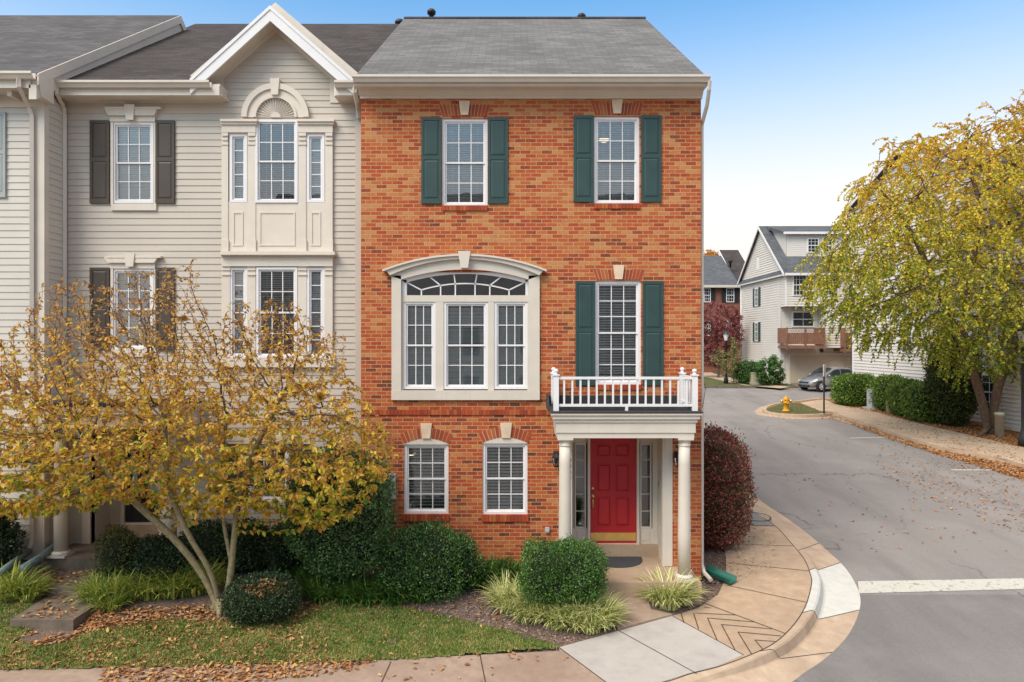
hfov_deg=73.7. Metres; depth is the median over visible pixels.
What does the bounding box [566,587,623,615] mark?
grass clump
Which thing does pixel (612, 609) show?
grass clump
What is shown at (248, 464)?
ornamental tree
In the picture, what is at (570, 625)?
grass clump
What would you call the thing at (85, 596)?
grass clump
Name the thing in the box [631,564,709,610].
grass clump
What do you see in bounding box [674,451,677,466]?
wall lantern
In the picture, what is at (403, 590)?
grass clump
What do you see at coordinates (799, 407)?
lawn
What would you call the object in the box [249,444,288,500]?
window
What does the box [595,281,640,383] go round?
window
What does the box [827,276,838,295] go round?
window
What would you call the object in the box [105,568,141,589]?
grass clump
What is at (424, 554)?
boxwood bush
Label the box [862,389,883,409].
utility cabinet
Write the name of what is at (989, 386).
window
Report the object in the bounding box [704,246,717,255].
orange tree
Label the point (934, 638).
road
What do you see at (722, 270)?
brick house
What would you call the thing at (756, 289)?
window
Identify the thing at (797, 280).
window
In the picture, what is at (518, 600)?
grass clump
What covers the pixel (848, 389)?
clipped hedge
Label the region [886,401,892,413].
cable pedestal
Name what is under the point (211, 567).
grass clump
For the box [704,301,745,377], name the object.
red tree
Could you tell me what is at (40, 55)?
cream townhouse
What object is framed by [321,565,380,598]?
grass clump
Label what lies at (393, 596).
grass clump
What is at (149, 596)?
grass clump
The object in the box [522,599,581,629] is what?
grass clump
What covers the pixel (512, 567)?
grass clump
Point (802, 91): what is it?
sky
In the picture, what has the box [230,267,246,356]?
window
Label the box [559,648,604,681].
sidewalk
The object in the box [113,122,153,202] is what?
window
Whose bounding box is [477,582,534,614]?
grass clump
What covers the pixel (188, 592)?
grass clump
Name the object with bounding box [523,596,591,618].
grass clump
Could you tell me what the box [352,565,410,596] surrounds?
grass clump
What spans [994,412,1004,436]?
cable pedestal
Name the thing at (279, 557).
evergreen bush
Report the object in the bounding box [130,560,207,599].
grass clump
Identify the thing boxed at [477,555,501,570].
grass clump
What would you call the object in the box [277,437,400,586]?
holly bush
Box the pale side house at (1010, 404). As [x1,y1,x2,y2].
[847,149,1023,431]
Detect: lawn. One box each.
[0,603,557,669]
[704,373,797,385]
[767,403,828,413]
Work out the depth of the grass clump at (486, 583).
12.11 m
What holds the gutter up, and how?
on the road at (772, 442)
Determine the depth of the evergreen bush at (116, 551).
11.53 m
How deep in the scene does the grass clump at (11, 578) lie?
11.25 m
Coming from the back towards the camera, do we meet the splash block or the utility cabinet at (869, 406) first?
the utility cabinet at (869, 406)
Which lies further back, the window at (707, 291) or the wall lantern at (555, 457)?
the window at (707, 291)
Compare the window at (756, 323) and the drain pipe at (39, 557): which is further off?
the window at (756, 323)
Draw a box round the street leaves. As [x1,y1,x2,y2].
[785,406,1023,550]
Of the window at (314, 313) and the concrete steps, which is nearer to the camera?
the concrete steps
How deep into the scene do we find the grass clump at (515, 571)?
12.40 m
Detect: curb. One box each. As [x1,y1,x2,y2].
[667,610,858,681]
[704,386,799,387]
[746,493,838,569]
[762,398,1023,467]
[803,563,860,618]
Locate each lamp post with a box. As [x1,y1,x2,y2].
[723,331,728,383]
[1016,325,1023,446]
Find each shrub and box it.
[731,359,765,383]
[752,354,786,384]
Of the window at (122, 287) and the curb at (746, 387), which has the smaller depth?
the window at (122, 287)
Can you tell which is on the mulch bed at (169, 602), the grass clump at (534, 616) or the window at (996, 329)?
the grass clump at (534, 616)
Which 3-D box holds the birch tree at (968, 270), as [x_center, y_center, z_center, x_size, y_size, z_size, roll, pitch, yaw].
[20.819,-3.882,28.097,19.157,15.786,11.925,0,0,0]
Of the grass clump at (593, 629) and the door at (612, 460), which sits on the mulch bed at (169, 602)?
the grass clump at (593, 629)
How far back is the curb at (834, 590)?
12.81 m
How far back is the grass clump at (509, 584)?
11.80 m
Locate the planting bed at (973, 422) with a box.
[766,399,1019,450]
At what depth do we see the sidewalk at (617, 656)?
10.26 m
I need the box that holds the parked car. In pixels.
[798,366,851,391]
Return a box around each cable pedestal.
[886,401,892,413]
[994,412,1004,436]
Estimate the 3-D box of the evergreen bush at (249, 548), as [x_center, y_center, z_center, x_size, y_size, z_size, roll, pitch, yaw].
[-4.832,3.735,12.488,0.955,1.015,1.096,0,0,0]
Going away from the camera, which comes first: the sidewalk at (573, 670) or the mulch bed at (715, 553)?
the sidewalk at (573, 670)
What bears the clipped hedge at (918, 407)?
on the planting bed at (973, 422)
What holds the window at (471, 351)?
in the brick townhouse at (532, 272)
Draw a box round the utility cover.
[741,505,772,524]
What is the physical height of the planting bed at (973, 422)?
1.783 m
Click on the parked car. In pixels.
(813, 379)
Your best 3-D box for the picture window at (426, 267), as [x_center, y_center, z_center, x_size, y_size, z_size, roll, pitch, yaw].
[-0.881,-0.281,12.760,3.037,2.766,0.280,0,0,0]
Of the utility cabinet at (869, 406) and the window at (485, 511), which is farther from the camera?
the utility cabinet at (869, 406)
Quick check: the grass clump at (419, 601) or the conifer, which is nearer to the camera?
the grass clump at (419, 601)
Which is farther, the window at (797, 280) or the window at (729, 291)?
the window at (729, 291)
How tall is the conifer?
4.497 m
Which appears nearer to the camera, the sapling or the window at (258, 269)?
the window at (258, 269)
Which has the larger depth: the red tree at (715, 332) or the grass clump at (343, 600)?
the red tree at (715, 332)
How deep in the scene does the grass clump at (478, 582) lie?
12.20 m
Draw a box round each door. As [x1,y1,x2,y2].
[590,438,635,542]
[790,355,851,383]
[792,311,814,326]
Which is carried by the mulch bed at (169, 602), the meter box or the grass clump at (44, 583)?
the grass clump at (44, 583)
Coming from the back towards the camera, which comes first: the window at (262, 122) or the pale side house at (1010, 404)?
the pale side house at (1010, 404)
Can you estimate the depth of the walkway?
11.47 m
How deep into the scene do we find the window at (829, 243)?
50.94 m
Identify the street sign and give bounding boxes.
[823,363,825,413]
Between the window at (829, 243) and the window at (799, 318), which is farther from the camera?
the window at (829, 243)
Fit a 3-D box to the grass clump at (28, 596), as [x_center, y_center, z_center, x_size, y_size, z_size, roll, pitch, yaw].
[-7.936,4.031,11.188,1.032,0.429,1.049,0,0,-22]
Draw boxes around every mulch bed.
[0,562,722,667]
[701,539,725,582]
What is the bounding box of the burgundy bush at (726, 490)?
[704,422,758,552]
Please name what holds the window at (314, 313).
in the beige townhouse at (227, 157)
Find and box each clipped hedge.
[828,372,877,405]
[866,373,908,410]
[880,376,923,417]
[899,381,951,422]
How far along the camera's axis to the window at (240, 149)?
13.08 m
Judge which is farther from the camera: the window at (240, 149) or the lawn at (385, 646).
the window at (240, 149)
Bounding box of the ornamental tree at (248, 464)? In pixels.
[0,258,398,617]
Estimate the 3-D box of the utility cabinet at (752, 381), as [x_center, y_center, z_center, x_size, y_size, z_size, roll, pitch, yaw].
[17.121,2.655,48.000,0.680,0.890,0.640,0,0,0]
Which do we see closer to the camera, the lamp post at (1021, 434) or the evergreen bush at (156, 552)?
the evergreen bush at (156, 552)
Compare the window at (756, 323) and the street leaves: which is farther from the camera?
the window at (756, 323)
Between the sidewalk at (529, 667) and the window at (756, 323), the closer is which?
the sidewalk at (529, 667)
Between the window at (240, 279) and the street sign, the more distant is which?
the street sign
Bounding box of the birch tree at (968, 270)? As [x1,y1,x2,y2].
[794,89,1023,436]
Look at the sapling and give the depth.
48.45 m
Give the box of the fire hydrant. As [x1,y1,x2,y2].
[780,396,791,411]
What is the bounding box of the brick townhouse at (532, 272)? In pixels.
[352,8,712,604]
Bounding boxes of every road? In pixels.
[702,388,1023,594]
[792,594,1023,681]
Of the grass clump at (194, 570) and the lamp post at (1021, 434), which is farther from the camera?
the lamp post at (1021, 434)
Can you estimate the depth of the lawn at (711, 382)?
48.99 m
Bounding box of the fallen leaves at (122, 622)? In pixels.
[0,566,567,681]
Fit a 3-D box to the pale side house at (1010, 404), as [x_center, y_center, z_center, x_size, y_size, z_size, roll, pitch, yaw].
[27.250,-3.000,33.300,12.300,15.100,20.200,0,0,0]
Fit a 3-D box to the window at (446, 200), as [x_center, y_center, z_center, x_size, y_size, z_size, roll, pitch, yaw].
[-0.886,-3.356,12.902,0.853,1.641,0.145,0,0,0]
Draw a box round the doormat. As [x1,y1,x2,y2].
[601,557,641,567]
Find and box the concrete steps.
[10,569,106,630]
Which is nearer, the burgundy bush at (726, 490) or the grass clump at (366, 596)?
the grass clump at (366, 596)
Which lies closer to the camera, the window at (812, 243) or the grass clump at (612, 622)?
the grass clump at (612, 622)
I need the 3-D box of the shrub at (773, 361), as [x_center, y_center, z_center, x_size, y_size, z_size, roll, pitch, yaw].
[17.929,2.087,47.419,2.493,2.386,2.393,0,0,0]
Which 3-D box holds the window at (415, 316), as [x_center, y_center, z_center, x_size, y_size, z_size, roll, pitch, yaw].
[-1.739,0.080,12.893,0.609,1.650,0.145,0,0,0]
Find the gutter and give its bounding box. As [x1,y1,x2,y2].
[755,405,1023,471]
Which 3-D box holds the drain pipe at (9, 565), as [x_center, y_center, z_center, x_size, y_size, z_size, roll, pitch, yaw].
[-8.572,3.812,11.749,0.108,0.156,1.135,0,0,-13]
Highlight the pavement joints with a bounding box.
[381,518,856,681]
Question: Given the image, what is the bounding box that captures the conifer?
[921,334,986,426]
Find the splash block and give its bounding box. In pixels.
[705,564,736,583]
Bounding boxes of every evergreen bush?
[0,496,29,575]
[90,523,141,583]
[119,532,201,582]
[179,517,231,568]
[218,516,270,573]
[258,521,307,571]
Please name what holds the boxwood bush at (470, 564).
on the mulch bed at (169, 602)
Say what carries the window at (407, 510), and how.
in the brick townhouse at (532, 272)
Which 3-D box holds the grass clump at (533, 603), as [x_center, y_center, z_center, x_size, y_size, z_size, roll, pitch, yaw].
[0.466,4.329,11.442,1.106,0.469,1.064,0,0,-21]
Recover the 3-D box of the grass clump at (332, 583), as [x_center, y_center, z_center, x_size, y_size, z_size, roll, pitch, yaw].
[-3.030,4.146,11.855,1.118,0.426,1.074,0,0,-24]
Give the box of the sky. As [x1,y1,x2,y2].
[0,0,1023,260]
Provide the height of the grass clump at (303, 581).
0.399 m
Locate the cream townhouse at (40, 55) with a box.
[0,15,186,562]
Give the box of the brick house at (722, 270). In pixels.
[704,249,744,373]
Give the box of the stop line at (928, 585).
[858,578,1023,592]
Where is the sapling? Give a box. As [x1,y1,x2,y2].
[709,336,742,383]
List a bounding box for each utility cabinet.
[749,372,761,384]
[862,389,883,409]
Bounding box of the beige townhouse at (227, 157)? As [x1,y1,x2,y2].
[41,3,402,570]
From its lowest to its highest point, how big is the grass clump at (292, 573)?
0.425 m
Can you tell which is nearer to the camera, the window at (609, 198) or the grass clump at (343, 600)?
the grass clump at (343, 600)
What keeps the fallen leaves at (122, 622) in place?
on the lawn at (385, 646)
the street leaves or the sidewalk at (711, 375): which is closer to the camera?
the street leaves
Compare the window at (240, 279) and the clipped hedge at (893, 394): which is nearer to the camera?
the window at (240, 279)
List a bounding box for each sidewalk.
[0,651,563,681]
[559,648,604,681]
[560,616,741,681]
[663,504,810,681]
[704,372,786,387]
[802,399,1023,462]
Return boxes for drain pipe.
[0,548,31,576]
[19,544,52,571]
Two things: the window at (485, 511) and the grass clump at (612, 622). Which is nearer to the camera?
the grass clump at (612, 622)
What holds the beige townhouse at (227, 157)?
on the ground
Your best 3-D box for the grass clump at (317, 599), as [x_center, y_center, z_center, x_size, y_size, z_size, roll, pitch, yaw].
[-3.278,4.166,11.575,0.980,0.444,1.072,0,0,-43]
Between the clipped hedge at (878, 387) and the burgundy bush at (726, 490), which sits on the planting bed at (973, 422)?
the clipped hedge at (878, 387)
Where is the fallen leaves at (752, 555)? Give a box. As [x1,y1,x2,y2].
[725,529,776,578]
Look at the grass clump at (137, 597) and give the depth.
11.23 m
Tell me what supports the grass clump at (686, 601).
on the mulch bed at (169, 602)
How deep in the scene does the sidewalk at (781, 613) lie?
12.26 m
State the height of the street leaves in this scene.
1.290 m
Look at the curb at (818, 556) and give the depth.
15.62 m
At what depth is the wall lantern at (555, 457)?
12.64 m
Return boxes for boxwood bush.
[215,568,305,625]
[373,517,470,604]
[450,530,485,593]
[513,533,611,607]
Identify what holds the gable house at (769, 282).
on the ground
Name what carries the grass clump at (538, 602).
on the mulch bed at (169, 602)
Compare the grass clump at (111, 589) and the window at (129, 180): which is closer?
the grass clump at (111, 589)
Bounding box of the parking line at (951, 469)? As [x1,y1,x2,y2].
[858,437,989,469]
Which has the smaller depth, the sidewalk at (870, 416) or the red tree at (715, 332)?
the sidewalk at (870, 416)
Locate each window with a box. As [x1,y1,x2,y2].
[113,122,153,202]
[114,269,153,349]
[125,429,157,521]
[229,134,246,201]
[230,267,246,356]
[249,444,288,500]
[255,119,297,202]
[256,267,296,356]
[306,134,324,201]
[307,267,323,356]
[382,251,545,399]
[404,302,435,388]
[404,444,447,513]
[442,119,486,205]
[444,302,487,388]
[483,443,526,513]
[494,302,526,388]
[594,117,638,202]
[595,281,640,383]
[704,288,710,301]
[726,288,733,301]
[755,288,757,305]
[755,322,757,340]
[793,276,806,295]
[807,238,818,252]
[822,238,832,251]
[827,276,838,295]
[901,321,913,352]
[981,306,999,346]
[982,373,998,411]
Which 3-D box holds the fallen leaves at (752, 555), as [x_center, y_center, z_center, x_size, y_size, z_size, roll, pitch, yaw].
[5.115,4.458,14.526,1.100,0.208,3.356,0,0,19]
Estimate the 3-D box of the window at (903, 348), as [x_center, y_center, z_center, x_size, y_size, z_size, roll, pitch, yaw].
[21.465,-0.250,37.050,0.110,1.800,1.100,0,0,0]
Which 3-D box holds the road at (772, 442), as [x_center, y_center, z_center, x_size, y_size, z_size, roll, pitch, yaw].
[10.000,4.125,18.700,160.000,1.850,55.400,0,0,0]
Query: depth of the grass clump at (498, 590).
11.77 m
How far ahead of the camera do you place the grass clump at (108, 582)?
11.31 m
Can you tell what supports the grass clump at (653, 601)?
on the mulch bed at (169, 602)
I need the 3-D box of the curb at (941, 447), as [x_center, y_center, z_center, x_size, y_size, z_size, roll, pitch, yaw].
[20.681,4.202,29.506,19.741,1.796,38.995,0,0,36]
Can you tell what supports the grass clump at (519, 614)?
on the mulch bed at (169, 602)
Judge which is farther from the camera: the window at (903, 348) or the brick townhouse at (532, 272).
the window at (903, 348)
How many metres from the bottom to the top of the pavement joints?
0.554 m
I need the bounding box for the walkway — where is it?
[607,597,671,629]
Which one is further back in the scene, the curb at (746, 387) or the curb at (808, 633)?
the curb at (746, 387)
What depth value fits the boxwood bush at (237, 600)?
10.61 m
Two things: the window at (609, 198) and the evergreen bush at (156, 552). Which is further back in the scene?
the window at (609, 198)
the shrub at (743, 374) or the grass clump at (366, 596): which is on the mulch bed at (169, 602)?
the grass clump at (366, 596)
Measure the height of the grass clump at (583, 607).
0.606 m
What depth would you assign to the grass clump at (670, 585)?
11.89 m
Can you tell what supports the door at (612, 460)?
in the brick townhouse at (532, 272)
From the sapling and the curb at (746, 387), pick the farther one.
the sapling
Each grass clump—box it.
[0,557,56,602]
[0,562,36,593]
[0,572,62,603]
[12,575,57,594]
[59,567,130,604]
[76,565,148,600]
[79,580,143,612]
[82,568,134,595]
[93,568,158,602]
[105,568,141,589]
[113,566,190,600]
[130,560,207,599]
[156,562,221,596]
[172,558,234,593]
[178,553,222,579]
[179,556,225,581]
[273,561,316,582]
[293,568,333,593]
[300,573,344,604]
[304,572,360,596]
[312,574,370,606]
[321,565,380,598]
[335,572,397,606]
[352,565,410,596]
[364,571,416,608]
[374,571,421,599]
[397,583,447,605]
[467,554,503,586]
[472,569,523,606]
[474,564,514,590]
[477,554,518,578]
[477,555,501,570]
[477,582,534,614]
[481,558,521,582]
[494,555,521,574]
[496,570,537,604]
[498,579,546,614]
[501,590,552,623]
[507,597,569,624]
[510,570,563,610]
[510,587,556,613]
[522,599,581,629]
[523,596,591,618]
[545,585,617,621]
[546,600,604,632]
[565,598,617,634]
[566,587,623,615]
[571,587,630,630]
[583,598,636,631]
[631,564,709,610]
[632,574,692,606]
[645,569,698,599]
[652,577,713,606]
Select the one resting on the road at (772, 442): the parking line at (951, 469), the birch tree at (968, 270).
the parking line at (951, 469)
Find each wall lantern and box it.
[552,451,558,466]
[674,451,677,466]
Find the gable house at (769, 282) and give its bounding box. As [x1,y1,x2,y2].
[737,226,851,383]
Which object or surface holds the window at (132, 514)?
in the beige townhouse at (227, 157)
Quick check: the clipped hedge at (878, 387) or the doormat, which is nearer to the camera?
the doormat
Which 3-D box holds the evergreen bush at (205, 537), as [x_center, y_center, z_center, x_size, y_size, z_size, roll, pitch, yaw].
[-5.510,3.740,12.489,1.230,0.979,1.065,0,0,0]
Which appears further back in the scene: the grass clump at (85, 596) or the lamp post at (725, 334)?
the lamp post at (725, 334)
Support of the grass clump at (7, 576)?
on the mulch bed at (169, 602)
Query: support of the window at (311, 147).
in the beige townhouse at (227, 157)
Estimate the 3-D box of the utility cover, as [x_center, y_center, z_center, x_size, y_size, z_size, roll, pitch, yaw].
[5.728,4.338,17.071,1.327,0.084,1.681,0,0,0]
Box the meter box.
[377,474,395,566]
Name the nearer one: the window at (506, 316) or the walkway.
the walkway
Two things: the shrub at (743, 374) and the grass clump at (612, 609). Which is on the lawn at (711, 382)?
the shrub at (743, 374)
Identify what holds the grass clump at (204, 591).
on the mulch bed at (169, 602)
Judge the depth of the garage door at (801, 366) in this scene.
50.57 m
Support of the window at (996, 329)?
in the pale side house at (1010, 404)
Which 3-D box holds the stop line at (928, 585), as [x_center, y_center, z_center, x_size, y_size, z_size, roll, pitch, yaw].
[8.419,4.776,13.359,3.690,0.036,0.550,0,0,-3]
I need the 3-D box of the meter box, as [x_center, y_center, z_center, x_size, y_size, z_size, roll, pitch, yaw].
[-2.339,3.416,12.707,0.344,1.869,0.184,0,0,0]
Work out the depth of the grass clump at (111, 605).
10.92 m
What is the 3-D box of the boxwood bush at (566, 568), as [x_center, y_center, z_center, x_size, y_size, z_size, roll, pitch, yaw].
[0.853,3.942,11.496,1.667,1.341,1.297,0,0,0]
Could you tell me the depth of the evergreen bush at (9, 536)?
11.85 m
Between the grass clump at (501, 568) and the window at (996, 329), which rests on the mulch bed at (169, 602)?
the grass clump at (501, 568)
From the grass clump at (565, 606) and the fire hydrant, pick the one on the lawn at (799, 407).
the fire hydrant

